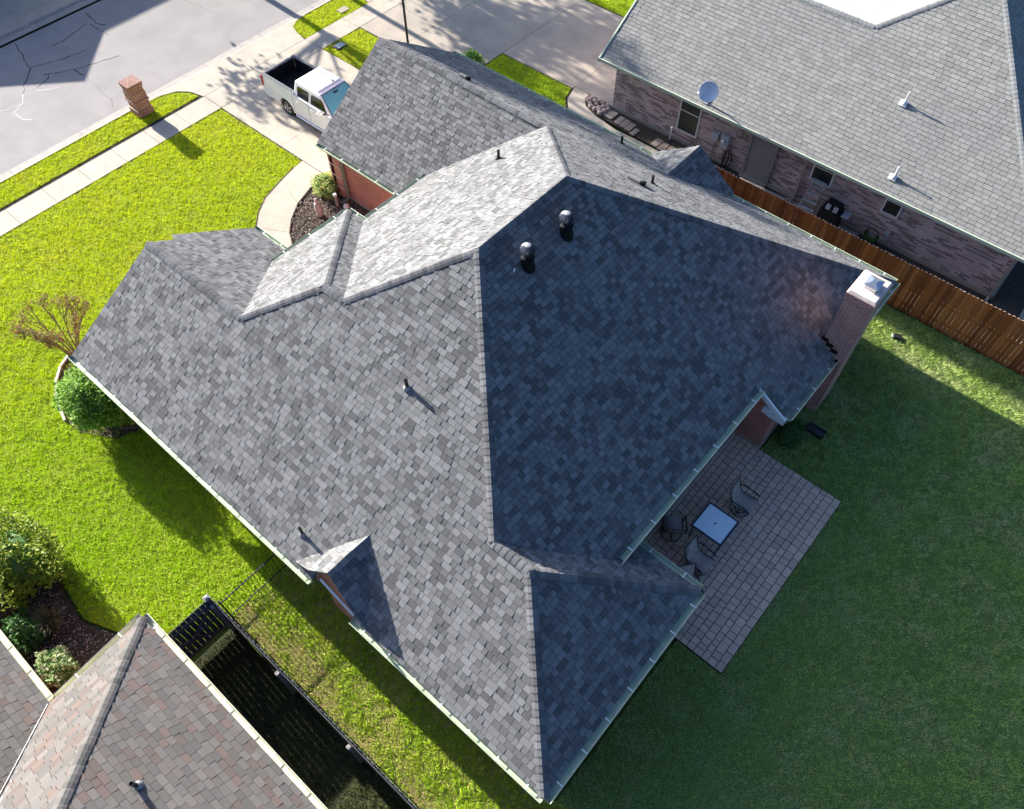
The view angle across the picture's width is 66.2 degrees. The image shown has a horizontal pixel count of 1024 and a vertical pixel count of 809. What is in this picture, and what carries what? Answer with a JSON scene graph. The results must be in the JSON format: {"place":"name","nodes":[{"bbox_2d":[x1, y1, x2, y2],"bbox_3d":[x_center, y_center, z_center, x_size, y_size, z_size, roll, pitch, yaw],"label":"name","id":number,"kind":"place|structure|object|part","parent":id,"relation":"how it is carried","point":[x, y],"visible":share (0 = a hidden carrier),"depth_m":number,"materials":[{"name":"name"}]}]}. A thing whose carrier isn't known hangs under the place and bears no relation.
{"place":"outdoors","nodes":[
{"label":"outdoors","id":0,"kind":"place"},
{"bbox_2d":[0,0,74,34],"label":"pavement","id":1,"kind":"structure","parent":0,"point":[14,14],"depth_m":36.46,"materials":[{"name":"grey concrete"}]},
{"bbox_2d":[0,0,304,165],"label":"road","id":2,"kind":"structure","parent":0,"point":[148,42],"depth_m":34.70,"materials":[{"name":"concrete"}]},
{"bbox_2d":[3,87,56,119],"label":"road pale cracks","id":3,"kind":"object","parent":2,"relation":"on","point":[22,103],"visible":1,"depth_m":32.58,"materials":[{"name":"grey"}]},
{"bbox_2d":[14,13,118,93],"bbox_3d":[-19.918,-15.770,34.868,4.189,0.001,5.128,-23,59,-15],"label":"road crack sealant","id":4,"kind":"object","parent":2,"relation":"on","point":[63,58],"visible":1,"depth_m":34.36,"materials":[{"name":"grey asphalt"}]},
{"bbox_2d":[84,0,217,107],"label":"road hairline cracks","id":5,"kind":"object","parent":2,"relation":"on","point":[110,98],"visible":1,"depth_m":33.73,"materials":[{"name":"grey asphalt"}]},
{"bbox_2d":[0,613,326,808],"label":"brick house","id":6,"kind":"structure","parent":0,"point":[138,696],"depth_m":15.89,"materials":[{"name":"brown"}]},
{"bbox_2d":[129,780,143,789],"bbox_3d":[-7.079,7.164,14.771,0.215,0.420,0.215,36,63,21],"label":"vent pipe","id":7,"kind":"object","parent":6,"relation":"on","point":[137,785],"visible":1,"depth_m":14.77,"materials":[{"name":"black metal"}]},
{"bbox_2d":[149,15,358,172],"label":"driveway","id":8,"kind":"structure","parent":0,"point":[259,109],"depth_m":32.95,"materials":[{"name":"concrete"}]},
{"bbox_2d":[0,0,331,182],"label":"curb joint","id":9,"kind":"object","parent":8,"relation":"on","point":[152,98],"visible":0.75,"depth_m":31.81,"materials":[{"name":"grey concrete"}]},
{"bbox_2d":[0,0,329,181],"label":"curb","id":10,"kind":"structure","parent":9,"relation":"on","point":[115,115],"depth_m":33.19,"materials":[{"name":"concrete"}]},
{"bbox_2d":[260,54,349,131],"bbox_3d":[-7.429,-12.099,31.179,5.713,1.890,2.300,36,63,21],"label":"pickup truck","id":11,"kind":"object","parent":8,"relation":"on","point":[295,85],"visible":0.6,"depth_m":30.79,"materials":[{"name":"white paint"}]},
{"bbox_3d":[-8.142,-12.072,30.542,0.670,0.368,0.129,36,63,21],"label":"rear side window","id":12,"kind":"part","parent":11,"relation":"part of","materials":[{"name":"black glass"}]},
{"bbox_3d":[-7.434,-11.566,30.199,0.900,0.368,0.129,36,63,21],"label":"front side window","id":13,"kind":"part","parent":11,"relation":"part of","materials":[{"name":"black glass"}]},
{"bbox_2d":[194,627,409,808],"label":"alley ground","id":14,"kind":"structure","parent":0,"point":[292,738],"depth_m":18.88,"materials":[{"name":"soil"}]},
{"bbox_2d":[209,599,416,808],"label":"wooden fence","id":15,"kind":"object","parent":14,"relation":"on","point":[285,679],"visible":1,"depth_m":17.90,"materials":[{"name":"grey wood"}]},
{"bbox_2d":[0,0,623,237],"bbox_3d":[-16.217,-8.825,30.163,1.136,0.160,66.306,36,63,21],"label":"sidewalk","id":16,"kind":"structure","parent":0,"point":[33,205],"depth_m":31.69,"materials":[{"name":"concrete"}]},
{"bbox_2d":[461,48,485,64],"bbox_3d":[-1.688,-14.761,33.544,1.084,0.908,0.946,36,63,21],"label":"bush","id":17,"kind":"object","parent":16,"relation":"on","point":[474,55],"visible":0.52,"depth_m":33.33,"materials":[{"name":"green plant"}]},
{"bbox_2d":[0,0,634,659],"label":"lawn","id":18,"kind":"structure","parent":0,"point":[182,524],"depth_m":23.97,"materials":[{"name":"green plant"}]},
{"bbox_2d":[6,291,89,356],"bbox_3d":[-13.877,-2.127,24.353,2.308,2.158,2.331,36,63,21],"label":"crape myrtle","id":19,"kind":"object","parent":18,"relation":"on","point":[46,339],"visible":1,"depth_m":23.93,"materials":[{"name":"brown plant"}]},
{"bbox_2d":[54,355,68,421],"bbox_3d":[-14.021,-0.579,24.512,0.501,0.130,2.771,-10,57,-6],"label":"stone edging","id":20,"kind":"object","parent":18,"relation":"on","point":[63,362],"visible":0.51,"depth_m":24.72,"materials":[{"name":"beige stone"}]},
{"bbox_2d":[59,359,141,437],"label":"side mulch","id":21,"kind":"object","parent":18,"relation":"on","point":[102,427],"visible":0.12,"depth_m":23.64,"materials":[{"name":"brown wood"}]},
{"bbox_2d":[51,360,133,433],"bbox_3d":[-12.201,-0.180,22.970,2.316,2.285,2.289,0,56,0],"label":"round shrub","id":22,"kind":"object","parent":21,"relation":"on","point":[86,401],"visible":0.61,"depth_m":22.38,"materials":[{"name":"green plant"}]},
{"bbox_2d":[118,421,139,432],"bbox_3d":[-11.321,0.581,23.649,1.036,0.148,0.371,-24,59,-15],"label":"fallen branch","id":23,"kind":"object","parent":21,"relation":"on","point":[129,427],"visible":0.57,"depth_m":23.54,"materials":[{"name":"brown wood"}]},
{"bbox_2d":[118,75,154,118],"bbox_3d":[-15.143,-12.409,31.663,0.680,1.378,0.680,36,63,21],"label":"brick mailbox","id":24,"kind":"object","parent":18,"relation":"on","point":[137,98],"visible":1,"depth_m":31.43,"materials":[{"name":"beige brick"}]},
{"bbox_2d":[332,41,347,50],"bbox_3d":[-7.627,-15.898,34.788,0.500,0.075,0.580,36,63,21],"label":"meter pit","id":25,"kind":"object","parent":18,"relation":"on","point":[339,45],"visible":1,"depth_m":34.73,"materials":[{"name":"grey metal"}]},
{"bbox_2d":[337,6,349,13],"bbox_3d":[-7.825,-18.288,36.392,0.360,0.060,0.500,36,63,21],"label":"meter pit","id":26,"kind":"object","parent":18,"relation":"on","point":[342,10],"visible":1,"depth_m":36.35,"materials":[{"name":"grey concrete"}]},
{"bbox_2d":[402,0,408,42],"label":"lamp post","id":27,"kind":"object","parent":18,"relation":"on","point":[405,23],"visible":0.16,"depth_m":31.27,"materials":[{"name":"black metal"}]},
{"bbox_2d":[234,566,563,808],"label":"side lawn","id":28,"kind":"structure","parent":0,"point":[356,688],"depth_m":19.24,"materials":[{"name":"green plant"}]},
{"bbox_2d":[217,552,286,618],"bbox_3d":[-6.561,4.535,20.340,0.050,1.260,2.160,36,63,21],"label":"iron fence","id":29,"kind":"object","parent":28,"relation":"on","point":[230,594],"visible":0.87,"depth_m":20.20,"materials":[{"name":"black metal"}]},
{"bbox_2d":[1,1,839,808],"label":"ground","id":30,"kind":"structure","parent":0,"point":[569,781],"depth_m":19.65,"materials":[{"name":"brown soil"}]},
{"bbox_2d":[0,0,100,47],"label":"curb joint","id":31,"kind":"object","parent":30,"relation":"on","point":[43,26],"visible":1,"depth_m":36.06,"materials":[{"name":"grey concrete"}]},
{"bbox_2d":[0,0,95,45],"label":"curb","id":32,"kind":"structure","parent":31,"relation":"on","point":[21,30],"depth_m":36.09,"materials":[{"name":"concrete"}]},
{"bbox_2d":[0,565,114,698],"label":"neighbor bed","id":33,"kind":"object","parent":30,"relation":"on","point":[55,589],"visible":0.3,"depth_m":20.19,"materials":[{"name":"soil"}]},
{"bbox_2d":[0,606,50,654],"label":"garden bush","id":34,"kind":"object","parent":33,"relation":"on","point":[18,629],"visible":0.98,"depth_m":19.61,"materials":[{"name":"green plant"}]},
{"bbox_2d":[0,505,74,613],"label":"garden bush","id":35,"kind":"object","parent":33,"relation":"on","point":[27,554],"visible":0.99,"depth_m":20.18,"materials":[{"name":"green plant"}]},
{"bbox_2d":[26,594,64,637],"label":"ornamental grass","id":36,"kind":"object","parent":33,"relation":"on","point":[51,622],"depth_m":19.99,"materials":[{"name":"brown plant"}]},
{"bbox_2d":[0,564,113,691],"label":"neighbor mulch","id":37,"kind":"object","parent":33,"relation":"on","point":[74,641],"visible":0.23,"depth_m":20.17,"materials":[{"name":"brown wood"}]},
{"bbox_2d":[34,644,80,688],"bbox_3d":[-11.156,6.509,19.269,1.432,0.968,0.979,36,63,21],"label":"variegated bush","id":38,"kind":"object","parent":33,"relation":"on","point":[59,667],"visible":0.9,"depth_m":19.07,"materials":[{"name":"green plant"}]},
{"bbox_2d":[56,569,100,634],"bbox_3d":[-11.942,4.802,20.913,0.277,0.090,3.851,-37,63,-22],"label":"bed edging","id":39,"kind":"object","parent":33,"relation":"on","point":[69,603],"visible":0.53,"depth_m":20.55,"materials":[{"name":"brown"}]},
{"bbox_2d":[0,0,318,174],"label":"road edge","id":40,"kind":"object","parent":30,"relation":"on","point":[73,130],"visible":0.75,"depth_m":33.40,"materials":[{"name":"concrete"}]},
{"bbox_2d":[202,594,233,625],"bbox_3d":[-7.274,5.142,19.490,0.160,2.020,0.160,36,63,21],"label":"fence post","id":41,"kind":"object","parent":30,"relation":"on","point":[207,599],"visible":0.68,"depth_m":18.73,"materials":[{"name":"grey metal"}]},
{"bbox_2d":[168,601,226,658],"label":"wooden gate","id":42,"kind":"structure","parent":41,"relation":"attached to","point":[194,634],"depth_m":19.08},
{"bbox_2d":[257,161,320,246],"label":"front walk","id":43,"kind":"structure","parent":30,"relation":"on","point":[287,193],"depth_m":29.17,"materials":[{"name":"concrete"}]},
{"bbox_2d":[290,187,369,243],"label":"entry mulch","id":44,"kind":"object","parent":30,"relation":"on","point":[325,212],"visible":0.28,"depth_m":28.82,"materials":[{"name":"brown wood"}]},
{"bbox_2d":[289,175,325,243],"bbox_3d":[-7.652,-7.008,28.833,0.770,0.080,4.259,3,56,3],"label":"bed edging","id":45,"kind":"object","parent":44,"relation":"on","point":[295,210],"visible":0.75,"depth_m":28.84,"materials":[{"name":"grey metal"}]},
{"bbox_2d":[314,198,322,216],"bbox_3d":[-7.031,-7.155,28.453,0.280,0.790,0.273,-4,56,-2],"label":"garden statue","id":46,"kind":"object","parent":44,"relation":"on","point":[318,208],"visible":1,"depth_m":28.39,"materials":[{"name":"stone"}]},
{"bbox_2d":[310,170,337,198],"bbox_3d":[-6.916,-8.155,29.133,1.272,0.915,1.241,36,63,21],"label":"clipped shrub","id":47,"kind":"object","parent":44,"relation":"on","point":[326,185],"visible":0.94,"depth_m":28.97,"materials":[{"name":"green plant"}]},
{"bbox_2d":[333,193,338,206],"bbox_3d":[-6.450,-7.504,28.811,0.150,0.580,0.150,36,63,21],"label":"bollard light","id":48,"kind":"object","parent":44,"relation":"on","point":[336,199],"visible":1,"depth_m":28.73,"materials":[{"name":"beige"}]},
{"bbox_2d":[68,37,899,803],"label":"brick house","id":49,"kind":"structure","parent":30,"relation":"on","point":[486,503],"depth_m":19.03,"materials":[{"name":"grey"}]},
{"bbox_2d":[298,526,304,537],"bbox_3d":[-4.969,3.014,18.548,0.191,0.460,0.191,36,63,21],"label":"vent pipe","id":50,"kind":"object","parent":49,"relation":"on","point":[301,533],"visible":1,"depth_m":18.56,"materials":[{"name":"black metal"}]},
{"bbox_2d":[403,378,409,392],"bbox_3d":[-2.417,-0.442,18.040,0.215,0.420,0.215,36,63,21],"label":"vent pipe","id":51,"kind":"object","parent":49,"relation":"on","point":[406,387],"visible":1,"depth_m":18.04,"materials":[{"name":"black metal"}]},
{"bbox_2d":[458,73,470,80],"bbox_3d":[-1.578,-10.846,26.008,0.410,0.226,0.228,36,63,21],"label":"box vent","id":52,"kind":"object","parent":49,"relation":"on","point":[464,76],"visible":1,"depth_m":25.92,"materials":[{"name":"white metal"}]},
{"bbox_2d":[495,149,500,159],"bbox_3d":[-0.400,-7.347,23.235,0.215,0.420,0.215,36,63,21],"label":"vent pipe","id":53,"kind":"object","parent":49,"relation":"on","point":[498,157],"visible":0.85,"depth_m":23.17,"materials":[{"name":"black metal"}]},
{"bbox_2d":[519,242,535,273],"bbox_3d":[0.363,-3.378,18.169,0.400,0.880,0.400,36,63,21],"label":"turbine vent","id":54,"kind":"object","parent":49,"relation":"on","point":[527,251],"visible":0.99,"depth_m":18.01,"materials":[{"name":"black"}]},
{"bbox_2d":[559,210,574,241],"bbox_3d":[1.300,-4.250,18.762,0.400,0.880,0.400,36,63,21],"label":"turbine vent","id":55,"kind":"object","parent":49,"relation":"on","point":[566,220],"visible":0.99,"depth_m":18.61,"materials":[{"name":"black"}]},
{"bbox_2d":[625,174,646,185],"bbox_3d":[3.427,-6.234,21.822,0.575,0.273,0.304,36,63,21],"label":"vent pipe","id":56,"kind":"object","parent":49,"relation":"on","point":[636,180],"visible":1,"depth_m":21.71,"materials":[{"name":"grey paint"}]},
{"bbox_2d":[567,87,656,152],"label":"neighbor walk","id":57,"kind":"structure","parent":30,"relation":"on","point":[576,101],"depth_m":32.09,"materials":[{"name":"concrete"}]},
{"bbox_2d":[585,99,686,150],"bbox_3d":[5.112,-10.934,31.471,5.950,0.105,1.000,36,63,21],"label":"stone bed","id":58,"kind":"object","parent":30,"relation":"on","point":[646,135],"visible":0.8,"depth_m":31.36,"materials":[{"name":"soil"}]},
{"bbox_2d":[603,110,618,119],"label":"stepping slab","id":59,"kind":"structure","parent":58,"relation":"on","point":[611,114],"depth_m":31.93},
{"bbox_2d":[614,116,625,124],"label":"stepping slab","id":60,"kind":"structure","parent":58,"relation":"on","point":[619,120],"depth_m":31.72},
{"bbox_2d":[619,119,630,127],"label":"stepping slab","id":61,"kind":"structure","parent":58,"relation":"on","point":[624,123],"depth_m":31.61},
{"bbox_2d":[624,123,636,131],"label":"stepping slab","id":62,"kind":"structure","parent":58,"relation":"on","point":[629,127],"depth_m":31.50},
{"bbox_2d":[629,128,639,135],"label":"stepping slab","id":63,"kind":"structure","parent":58,"relation":"on","point":[635,131],"depth_m":31.32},
{"bbox_2d":[650,138,663,147],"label":"stepping slab","id":64,"kind":"structure","parent":58,"relation":"on","point":[657,142],"depth_m":30.94,"materials":[{"name":"beige concrete"}]},
{"bbox_2d":[657,142,669,150],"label":"stepping slab","id":65,"kind":"structure","parent":58,"relation":"on","point":[663,146],"depth_m":30.79,"materials":[{"name":"beige concrete"}]},
{"bbox_2d":[645,433,840,673],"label":"patio","id":66,"kind":"structure","parent":30,"relation":"on","point":[740,594],"depth_m":21.54,"materials":[{"name":"concrete pavers"},{"name":"mortar"}]},
{"bbox_2d":[660,514,688,541],"bbox_3d":[4.371,3.271,21.197,0.676,0.995,0.730,2,56,2],"label":"patio chair","id":67,"kind":"object","parent":66,"relation":"on","point":[671,524],"visible":0.97,"depth_m":21.35,"materials":[{"name":"black metal"}]},
{"bbox_2d":[678,627,684,634],"bbox_3d":[4.260,5.750,20.140,0.397,0.172,0.244,36,63,21],"label":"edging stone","id":68,"kind":"object","parent":66,"relation":"on","point":[681,631],"visible":0.26,"depth_m":20.05,"materials":[{"name":"grey stone"}]},
{"bbox_2d":[678,563,703,593],"bbox_3d":[4.515,4.659,20.264,0.676,0.995,0.730,-9,57,-6],"label":"patio chair","id":69,"kind":"object","parent":66,"relation":"on","point":[689,569],"visible":0.16,"depth_m":20.19,"materials":[{"name":"black metal"}]},
{"bbox_2d":[685,535,715,576],"bbox_3d":[4.915,4.032,20.683,0.730,0.995,0.676,37,64,22],"label":"patio chair","id":70,"kind":"object","parent":66,"relation":"on","point":[701,559],"visible":0.84,"depth_m":20.72,"materials":[{"name":"black metal"}]},
{"bbox_2d":[688,502,738,553],"bbox_3d":[5.452,3.381,21.343,0.935,0.695,0.925,36,63,21],"label":"patio table","id":71,"kind":"object","parent":66,"relation":"on","point":[715,524],"visible":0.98,"depth_m":21.06,"materials":[{"name":"blue glass"}]},
{"bbox_2d":[729,476,759,516],"bbox_3d":[6.365,2.595,21.642,0.730,0.995,0.676,32,62,20],"label":"patio chair","id":72,"kind":"object","parent":66,"relation":"on","point":[741,500],"visible":1,"depth_m":21.68,"materials":[{"name":"beige fabric"}]},
{"bbox_2d":[598,0,1023,301],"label":"brick house","id":73,"kind":"structure","parent":30,"relation":"on","point":[810,91],"depth_m":26.62,"materials":[{"name":"grey"}]},
{"bbox_2d":[675,100,702,138],"bbox_3d":[6.766,-11.038,29.838,0.960,1.730,0.070,36,63,21],"label":"window","id":74,"kind":"structure","parent":73,"relation":"in","point":[689,116],"depth_m":30.03,"materials":[{"name":"white paint"}]},
{"bbox_2d":[697,81,718,104],"bbox_3d":[6.920,-10.895,27.794,0.693,0.953,0.721,36,63,21],"label":"satellite dish","id":75,"kind":"object","parent":73,"relation":"on","point":[708,92],"visible":1,"depth_m":27.67,"materials":[{"name":"white paint"}]},
{"bbox_2d":[710,130,719,154],"bbox_3d":[7.670,-9.907,29.936,0.300,1.090,0.180,36,63,21],"label":"meter box","id":76,"kind":"object","parent":73,"relation":"attached to","point":[715,136],"visible":1,"depth_m":29.57,"materials":[{"name":"grey metal"}]},
{"bbox_2d":[719,133,730,160],"bbox_3d":[7.971,-9.662,29.718,0.340,1.175,0.280,36,63,21],"label":"meter box","id":77,"kind":"object","parent":73,"relation":"attached to","point":[725,140],"visible":1,"depth_m":29.36,"materials":[{"name":"grey metal"}]},
{"bbox_2d":[720,130,743,168],"bbox_3d":[8.252,-9.576,29.457,0.530,1.727,0.179,36,63,21],"label":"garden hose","id":78,"kind":"object","parent":73,"relation":"attached to","point":[725,152],"visible":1,"depth_m":29.85,"materials":[{"name":"black rubber"}]},
{"bbox_2d":[739,134,779,187],"bbox_3d":[9.123,-9.103,28.884,1.140,2.150,0.240,36,63,21],"label":"side door","id":79,"kind":"structure","parent":73,"relation":"in","point":[761,155],"depth_m":29.04,"materials":[{"name":"grey paint"}]},
{"bbox_2d":[809,164,834,187],"bbox_3d":[10.960,-8.218,27.546,0.840,1.100,0.070,36,63,21],"label":"window","id":80,"kind":"structure","parent":73,"relation":"in","point":[818,172],"depth_m":27.72,"materials":[{"name":"black glass"}]},
{"bbox_2d":[880,198,902,218],"bbox_3d":[12.943,-6.815,26.565,0.640,1.050,0.070,36,63,21],"label":"window","id":81,"kind":"structure","parent":73,"relation":"in","point":[890,208],"depth_m":26.77,"materials":[{"name":"black glass"}]},
{"bbox_2d":[888,166,899,180],"bbox_3d":[12.459,-7.546,25.523,0.260,0.491,0.208,36,63,21],"label":"vent stack","id":82,"kind":"object","parent":73,"relation":"on","point":[892,177],"visible":1,"depth_m":25.62,"materials":[{"name":"white paint"}]},
{"bbox_2d":[898,91,909,106],"bbox_3d":[12.884,-10.024,25.692,0.260,0.491,0.208,36,63,21],"label":"vent stack","id":83,"kind":"object","parent":73,"relation":"on","point":[903,103],"visible":1,"depth_m":25.79,"materials":[{"name":"white paint"}]},
{"bbox_2d":[709,158,1023,376],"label":"side yard","id":84,"kind":"structure","parent":30,"relation":"on","point":[1008,297],"depth_m":26.68,"materials":[{"name":"soil"}]},
{"bbox_2d":[713,164,1023,375],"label":"wooden fence","id":85,"kind":"object","parent":84,"relation":"on","point":[835,236],"visible":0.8,"depth_m":25.19,"materials":[{"name":"brown wood"}]},
{"bbox_2d":[862,228,890,244],"bbox_3d":[12.771,-5.930,27.590,0.756,0.730,0.479,36,63,21],"label":"hose reel","id":86,"kind":"object","parent":84,"relation":"on","point":[886,234],"visible":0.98,"depth_m":27.54,"materials":[{"name":"green plastic"}]},
{"bbox_2d":[782,200,1023,340],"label":"side yard slab","id":87,"kind":"structure","parent":84,"relation":"on","point":[856,234],"depth_m":28.24,"materials":[{"name":"grey concrete"}]},
{"bbox_2d":[798,178,826,213],"bbox_3d":[10.729,-7.351,28.212,0.634,1.300,0.654,36,63,21],"label":"step ladder","id":88,"kind":"object","parent":87,"relation":"on","point":[819,182],"visible":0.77,"depth_m":28.06,"materials":[{"name":"silver metal"}]},
{"bbox_2d":[816,197,851,228],"bbox_3d":[11.453,-6.750,27.944,1.058,1.050,0.547,36,63,21],"label":"covered grill","id":89,"kind":"object","parent":87,"relation":"on","point":[831,211],"visible":0.91,"depth_m":27.67,"materials":[{"name":"black fabric"}]},
{"bbox_2d":[360,0,622,104],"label":"neighbor driveway","id":90,"kind":"structure","parent":0,"point":[564,42],"depth_m":35.34,"materials":[{"name":"grey concrete"}]},
{"bbox_2d":[557,303,1023,808],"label":"back lawn","id":91,"kind":"structure","parent":0,"point":[896,631],"depth_m":19.91,"materials":[{"name":"green plant"}]},
{"bbox_2d":[776,418,806,450],"bbox_3d":[8.278,0.887,23.221,0.855,0.545,1.262,36,63,21],"label":"garden bush","id":92,"kind":"object","parent":91,"relation":"on","point":[791,433],"visible":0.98,"depth_m":23.11,"materials":[{"name":"green plant"}]},
{"bbox_2d":[805,422,826,439],"bbox_3d":[9.082,0.779,23.460,0.550,0.095,0.310,36,63,21],"label":"splash block","id":93,"kind":"object","parent":91,"relation":"on","point":[815,430],"depth_m":23.45,"materials":[{"name":"black plastic"}]},
{"bbox_2d":[892,333,901,340],"bbox_3d":[12.471,-2.203,25.470,0.290,0.100,0.180,15,57,10],"label":"sprinkler box","id":94,"kind":"object","parent":91,"relation":"on","point":[897,336],"visible":1,"depth_m":25.43,"materials":[{"name":"black plastic"}]},
{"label":"walk bed","id":95,"kind":"structure","parent":0,"visible":0},
{"bbox_2d":[255,168,292,226],"bbox_3d":[-9.023,-7.417,29.119,0.536,0.070,4.184,8,56,5],"label":"bed edging","id":96,"kind":"object","parent":95,"relation":"on","point":[266,196],"visible":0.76,"depth_m":29.30,"materials":[{"name":"grey concrete"}]}
]}

